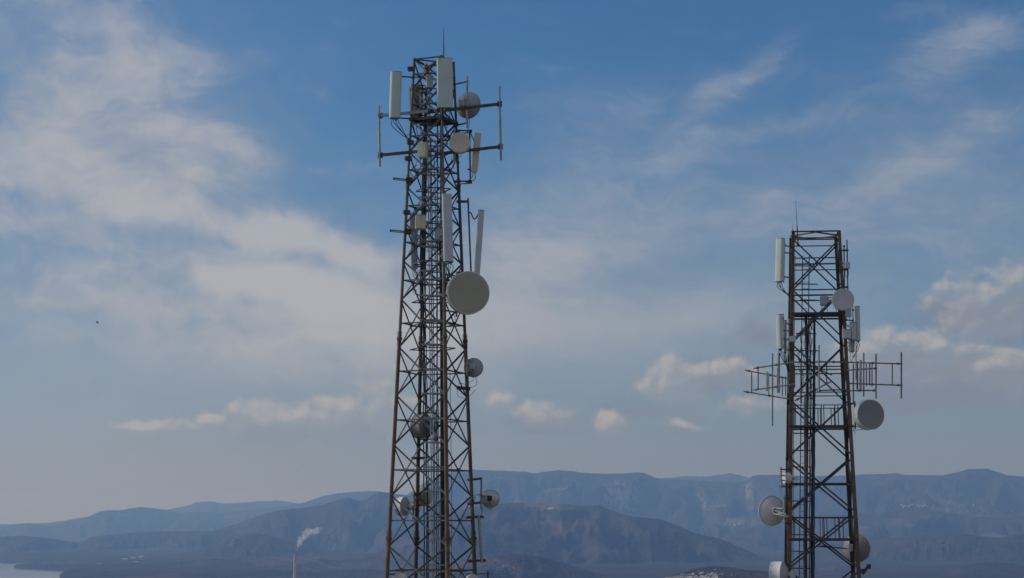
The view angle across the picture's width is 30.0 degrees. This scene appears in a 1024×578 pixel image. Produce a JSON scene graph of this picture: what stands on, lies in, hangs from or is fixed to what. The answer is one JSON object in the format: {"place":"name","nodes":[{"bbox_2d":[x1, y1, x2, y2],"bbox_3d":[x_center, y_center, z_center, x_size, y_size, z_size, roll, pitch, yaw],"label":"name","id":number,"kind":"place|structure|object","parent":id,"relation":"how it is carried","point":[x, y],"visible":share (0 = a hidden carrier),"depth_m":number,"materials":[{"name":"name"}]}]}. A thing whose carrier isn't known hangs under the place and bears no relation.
{"place":"outdoors","nodes":[
{"label":"outdoors","id":0,"kind":"place"},
{"bbox_2d":[0,563,62,577],"bbox_3d":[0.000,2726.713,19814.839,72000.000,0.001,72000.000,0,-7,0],"label":"sea","id":1,"kind":"structure","parent":0,"point":[8,570],"depth_m":10738.64,"materials":[{"name":"grey liquid"}]},
{"bbox_2d":[293,554,295,577],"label":"factory chimney","id":2,"kind":"object","parent":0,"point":[294,570],"visible":1,"depth_m":6429.56,"materials":[{"name":"concrete"}]},
{"bbox_2d":[0,468,1023,577],"bbox_3d":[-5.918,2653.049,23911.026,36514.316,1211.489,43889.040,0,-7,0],"label":"hills","id":3,"kind":"structure","parent":0,"point":[623,525],"depth_m":17608.16,"materials":[{"name":"blue"}]},
{"bbox_2d":[0,0,1023,523],"label":"sky","id":4,"kind":"structure","parent":0,"point":[201,183],"materials":[{"name":"blue"}]},
{"bbox_3d":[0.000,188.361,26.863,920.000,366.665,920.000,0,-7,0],"label":"ground","id":5,"kind":"structure","parent":0,"visible":0},
{"bbox_2d":[385,55,476,577],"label":"lattice tower","id":6,"kind":"structure","parent":5,"relation":"on","point":[426,121],"depth_m":80.23,"materials":[{"name":"metal"}]},
{"bbox_2d":[385,572,406,577],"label":"dish antenna","id":7,"kind":"object","parent":6,"relation":"attached to","point":[399,575],"visible":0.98,"depth_m":78.84,"materials":[{"name":"white paint"}]},
{"bbox_2d":[390,229,411,234],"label":"stub arm","id":8,"kind":"object","parent":6,"relation":"attached to","point":[408,232],"visible":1,"depth_m":80.16},
{"bbox_2d":[389,71,414,139],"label":"panel antenna","id":9,"kind":"object","parent":6,"relation":"attached to","point":[395,95],"visible":1,"depth_m":80.51,"materials":[{"name":"white plastic"}]},
{"bbox_2d":[378,105,427,166],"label":"outrigger frame","id":10,"kind":"object","parent":6,"relation":"attached to","point":[380,153],"visible":1,"depth_m":80.47,"materials":[{"name":"metal"}]},
{"bbox_2d":[393,177,412,182],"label":"stub arm","id":11,"kind":"object","parent":6,"relation":"attached to","point":[409,179],"visible":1,"depth_m":80.42},
{"bbox_2d":[394,492,418,526],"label":"dish antenna","id":12,"kind":"object","parent":6,"relation":"attached to","point":[405,502],"visible":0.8,"depth_m":80.77,"materials":[{"name":"white paint"}]},
{"bbox_2d":[403,210,410,214],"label":"leg clamp","id":13,"kind":"object","parent":6,"relation":"attached to","point":[406,212],"visible":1,"depth_m":80.22,"materials":[{"name":"metal"}]},
{"bbox_2d":[404,156,411,160],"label":"leg clamp","id":14,"kind":"object","parent":6,"relation":"attached to","point":[408,158],"visible":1,"depth_m":80.51,"materials":[{"name":"metal"}]},
{"bbox_2d":[406,140,414,144],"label":"leg clamp","id":15,"kind":"object","parent":6,"relation":"attached to","point":[410,142],"visible":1,"depth_m":80.59,"materials":[{"name":"metal"}]},
{"bbox_2d":[407,66,414,71],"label":"leg clamp","id":16,"kind":"object","parent":6,"relation":"attached to","point":[410,68],"visible":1,"depth_m":80.99,"materials":[{"name":"metal"}]},
{"bbox_2d":[410,213,415,229],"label":"equipment box","id":17,"kind":"object","parent":6,"relation":"attached to","point":[412,223],"visible":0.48,"depth_m":81.36,"materials":[{"name":"grey paint"}]},
{"bbox_2d":[409,83,419,136],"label":"panel antenna","id":18,"kind":"object","parent":6,"relation":"attached to","point":[416,89],"visible":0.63,"depth_m":82.14,"materials":[{"name":"grey paint"}]},
{"bbox_2d":[406,214,425,240],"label":"equipment box","id":19,"kind":"object","parent":6,"relation":"attached to","point":[420,222],"visible":1,"depth_m":79.79,"materials":[{"name":"beige plastic"}]},
{"bbox_2d":[411,230,421,283],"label":"panel antenna","id":20,"kind":"object","parent":6,"relation":"attached to","point":[414,256],"visible":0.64,"depth_m":81.25,"materials":[{"name":"grey paint"}]},
{"bbox_2d":[419,82,424,128],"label":"panel antenna","id":21,"kind":"object","parent":6,"relation":"attached to","point":[421,95],"visible":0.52,"depth_m":82.47,"materials":[{"name":"grey paint"}]},
{"bbox_2d":[412,486,432,510],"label":"dish antenna","id":22,"kind":"object","parent":6,"relation":"attached to","point":[421,497],"visible":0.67,"depth_m":81.42,"materials":[{"name":"metal"}]},
{"bbox_2d":[410,409,435,441],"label":"dish antenna","id":23,"kind":"object","parent":6,"relation":"attached to","point":[417,429],"visible":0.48,"depth_m":81.13,"materials":[{"name":"grey paint"}]},
{"bbox_2d":[414,75,432,100],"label":"radio unit","id":24,"kind":"object","parent":6,"relation":"attached to","point":[429,81],"visible":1,"depth_m":81.47,"materials":[{"name":"grey plastic"}]},
{"bbox_2d":[418,142,440,170],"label":"equipment box","id":25,"kind":"object","parent":6,"relation":"attached to","point":[423,150],"visible":1,"depth_m":80.22,"materials":[{"name":"beige plastic"}]},
{"bbox_2d":[435,225,441,252],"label":"equipment box","id":26,"kind":"object","parent":6,"relation":"attached to","point":[438,233],"visible":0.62,"depth_m":80.50,"materials":[{"name":"grey paint"}]},
{"bbox_2d":[437,57,452,125],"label":"panel antenna","id":27,"kind":"object","parent":6,"relation":"attached to","point":[444,83],"visible":1,"depth_m":80.36,"materials":[{"name":"white plastic"}]},
{"bbox_2d":[441,194,453,291],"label":"panel antenna","id":28,"kind":"object","parent":6,"relation":"attached to","point":[447,227],"visible":1,"depth_m":79.08,"materials":[{"name":"grey plastic"}]},
{"bbox_2d":[449,128,470,168],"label":"dish antenna","id":29,"kind":"object","parent":6,"relation":"attached to","point":[459,142],"visible":1,"depth_m":80.48,"materials":[{"name":"beige plastic"}]},
{"bbox_2d":[425,86,502,159],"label":"outrigger frame","id":30,"kind":"object","parent":6,"relation":"attached to","point":[500,144],"visible":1,"depth_m":81.20,"materials":[{"name":"metal"}]},
{"bbox_2d":[454,130,473,184],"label":"antenna bracket","id":31,"kind":"object","parent":6,"relation":"attached to","point":[469,169],"visible":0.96,"depth_m":81.26,"materials":[{"name":"metal"}]},
{"bbox_2d":[466,132,481,182],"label":"panel antenna","id":32,"kind":"object","parent":31,"relation":"attached to","point":[475,155],"visible":1,"depth_m":81.18,"materials":[{"name":"beige plastic"}]},
{"bbox_2d":[456,377,476,397],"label":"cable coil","id":33,"kind":"object","parent":6,"relation":"attached to","point":[460,388],"visible":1,"depth_m":80.53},
{"bbox_2d":[456,198,477,272],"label":"antenna bracket","id":34,"kind":"object","parent":6,"relation":"attached to","point":[463,201],"visible":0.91,"depth_m":80.93,"materials":[{"name":"metal"}]},
{"bbox_2d":[474,210,483,273],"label":"panel antenna","id":35,"kind":"object","parent":34,"relation":"attached to","point":[478,249],"visible":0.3,"depth_m":80.69,"materials":[{"name":"grey plastic"}]},
{"bbox_2d":[445,271,489,322],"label":"dish antenna","id":36,"kind":"object","parent":6,"relation":"attached to","point":[467,292],"visible":1,"depth_m":79.39,"materials":[{"name":"white paint"}]},
{"bbox_2d":[455,76,480,132],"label":"dish antenna","id":37,"kind":"object","parent":6,"relation":"attached to","point":[467,98],"visible":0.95,"depth_m":81.81,"materials":[{"name":"grey paint"}]},
{"bbox_2d":[465,573,477,577],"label":"dish antenna","id":38,"kind":"object","parent":6,"relation":"attached to","point":[470,575],"visible":0.98,"depth_m":79.53,"materials":[{"name":"white paint"}]},
{"bbox_2d":[464,358,482,380],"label":"dish antenna","id":39,"kind":"object","parent":6,"relation":"attached to","point":[474,367],"visible":1,"depth_m":80.68,"materials":[{"name":"grey paint"}]},
{"bbox_2d":[467,477,483,504],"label":"antenna bracket","id":40,"kind":"object","parent":6,"relation":"attached to","point":[474,479],"visible":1,"depth_m":80.24,"materials":[{"name":"metal"}]},
{"bbox_2d":[479,488,499,514],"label":"dish antenna","id":41,"kind":"object","parent":40,"relation":"attached to","point":[491,499],"visible":1,"depth_m":80.31,"materials":[{"name":"metal"}]},
{"bbox_2d":[466,515,485,562],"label":"antenna bracket","id":42,"kind":"object","parent":6,"relation":"attached to","point":[481,559],"visible":0.99,"depth_m":79.96,"materials":[{"name":"metal"}]},
{"bbox_2d":[472,571,489,577],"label":"antenna bracket","id":43,"kind":"object","parent":6,"relation":"attached to","point":[487,573],"visible":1,"depth_m":79.61,"materials":[{"name":"metal"}]},
{"bbox_2d":[784,230,860,577],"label":"lattice tower","id":44,"kind":"structure","parent":5,"relation":"on","point":[850,483],"depth_m":96.22,"materials":[{"name":"metal"}]},
{"bbox_2d":[744,353,789,399],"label":"dipole array","id":45,"kind":"object","parent":44,"relation":"attached to","point":[778,367],"visible":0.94,"depth_m":96.01,"materials":[{"name":"metal"}]},
{"bbox_2d":[758,495,789,528],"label":"dish antenna","id":46,"kind":"object","parent":44,"relation":"attached to","point":[767,505],"visible":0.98,"depth_m":94.90,"materials":[{"name":"grey paint"}]},
{"bbox_2d":[772,507,788,517],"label":"mounting strut","id":47,"kind":"object","parent":46,"relation":"attached to","point":[786,516],"visible":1,"depth_m":94.25,"materials":[{"name":"grey metal"}]},
{"bbox_2d":[753,353,794,425],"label":"dipole array","id":48,"kind":"object","parent":44,"relation":"attached to","point":[772,387],"visible":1,"depth_m":94.26,"materials":[{"name":"metal"}]},
{"bbox_2d":[769,561,795,577],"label":"dish antenna","id":49,"kind":"object","parent":44,"relation":"attached to","point":[777,569],"visible":1,"depth_m":93.55,"materials":[{"name":"white paint"}]},
{"bbox_2d":[775,238,792,297],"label":"panel antenna","id":50,"kind":"object","parent":44,"relation":"attached to","point":[781,245],"visible":1,"depth_m":95.71,"materials":[{"name":"white plastic"}]},
{"bbox_2d":[776,313,791,369],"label":"panel antenna","id":51,"kind":"object","parent":44,"relation":"attached to","point":[780,329],"visible":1,"depth_m":95.29,"materials":[{"name":"white plastic"}]},
{"bbox_2d":[783,319,791,372],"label":"panel antenna","id":52,"kind":"object","parent":44,"relation":"attached to","point":[785,334],"visible":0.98,"depth_m":95.73,"materials":[{"name":"grey paint"}]},
{"bbox_2d":[779,467,797,491],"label":"dish antenna","id":53,"kind":"object","parent":44,"relation":"attached to","point":[787,478],"visible":1,"depth_m":94.31,"materials":[{"name":"metal"}]},
{"bbox_2d":[789,336,795,352],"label":"radio unit","id":54,"kind":"object","parent":44,"relation":"attached to","point":[792,338],"visible":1,"depth_m":95.22,"materials":[{"name":"grey plastic"}]},
{"bbox_2d":[796,212,798,246],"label":"lightning rod","id":55,"kind":"object","parent":44,"relation":"attached to","point":[797,232],"visible":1,"depth_m":96.36,"materials":[{"name":"metal"}]},
{"bbox_2d":[794,360,831,401],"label":"dipole array","id":56,"kind":"object","parent":44,"relation":"attached to","point":[797,399],"visible":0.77,"depth_m":97.52,"materials":[{"name":"metal"}]},
{"bbox_2d":[820,296,831,315],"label":"equipment box","id":57,"kind":"object","parent":44,"relation":"attached to","point":[824,300],"visible":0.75,"depth_m":96.92,"materials":[{"name":"grey paint"}]},
{"bbox_2d":[817,345,846,391],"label":"dipole array","id":58,"kind":"object","parent":44,"relation":"attached to","point":[819,389],"visible":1,"depth_m":94.75,"materials":[{"name":"metal"}]},
{"bbox_2d":[817,545,846,548],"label":"mounting strut","id":59,"kind":"object","parent":44,"relation":"attached to","point":[829,547],"visible":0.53,"depth_m":96.21,"materials":[{"name":"metal"}]},
{"bbox_2d":[837,245,845,288],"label":"bracket pole","id":60,"kind":"object","parent":44,"relation":"attached to","point":[844,269],"visible":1,"depth_m":96.18,"materials":[{"name":"metal"}]},
{"bbox_2d":[832,289,853,313],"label":"dish antenna","id":61,"kind":"object","parent":44,"relation":"attached to","point":[842,299],"visible":1,"depth_m":95.06,"materials":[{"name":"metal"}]},
{"bbox_2d":[838,240,848,288],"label":"bracket pole","id":62,"kind":"object","parent":44,"relation":"attached to","point":[847,250],"visible":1,"depth_m":96.21,"materials":[{"name":"metal"}]},
{"bbox_2d":[842,329,850,348],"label":"radio unit","id":63,"kind":"object","parent":44,"relation":"attached to","point":[846,333],"visible":1,"depth_m":95.25,"materials":[{"name":"grey paint"}]},
{"bbox_2d":[843,262,849,276],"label":"radio unit","id":64,"kind":"object","parent":44,"relation":"attached to","point":[846,265],"visible":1,"depth_m":96.09,"materials":[{"name":"grey plastic"}]},
{"bbox_2d":[845,308,851,326],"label":"radio unit","id":65,"kind":"object","parent":44,"relation":"attached to","point":[848,313],"visible":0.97,"depth_m":95.81,"materials":[{"name":"grey plastic"}]},
{"bbox_2d":[847,340,854,361],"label":"radio unit","id":66,"kind":"object","parent":44,"relation":"attached to","point":[851,348],"visible":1,"depth_m":95.50,"materials":[{"name":"grey paint"}]},
{"bbox_2d":[847,322,855,345],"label":"radio unit","id":67,"kind":"object","parent":44,"relation":"attached to","point":[852,326],"visible":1,"depth_m":95.47,"materials":[{"name":"grey paint"}]},
{"bbox_2d":[845,305,860,357],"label":"panel antenna","id":68,"kind":"object","parent":44,"relation":"attached to","point":[857,318],"visible":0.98,"depth_m":95.76,"materials":[{"name":"white plastic"}]},
{"bbox_2d":[842,533,870,564],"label":"dish antenna","id":69,"kind":"object","parent":44,"relation":"attached to","point":[864,546],"visible":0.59,"depth_m":97.59,"materials":[{"name":"grey paint"}]},
{"bbox_2d":[846,341,877,402],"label":"dipole array","id":70,"kind":"object","parent":44,"relation":"attached to","point":[856,369],"visible":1,"depth_m":94.67,"materials":[{"name":"metal"}]},
{"bbox_2d":[856,564,870,574],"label":"antenna bracket","id":71,"kind":"object","parent":44,"relation":"attached to","point":[867,567],"visible":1,"depth_m":93.97,"materials":[{"name":"metal"}]},
{"bbox_2d":[850,399,883,431],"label":"dish antenna","id":72,"kind":"object","parent":44,"relation":"attached to","point":[868,414],"visible":1,"depth_m":94.76,"materials":[{"name":"white paint"}]},
{"bbox_2d":[849,352,902,398],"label":"dipole array","id":73,"kind":"object","parent":44,"relation":"attached to","point":[876,384],"visible":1,"depth_m":95.78,"materials":[{"name":"metal"}]}
]}

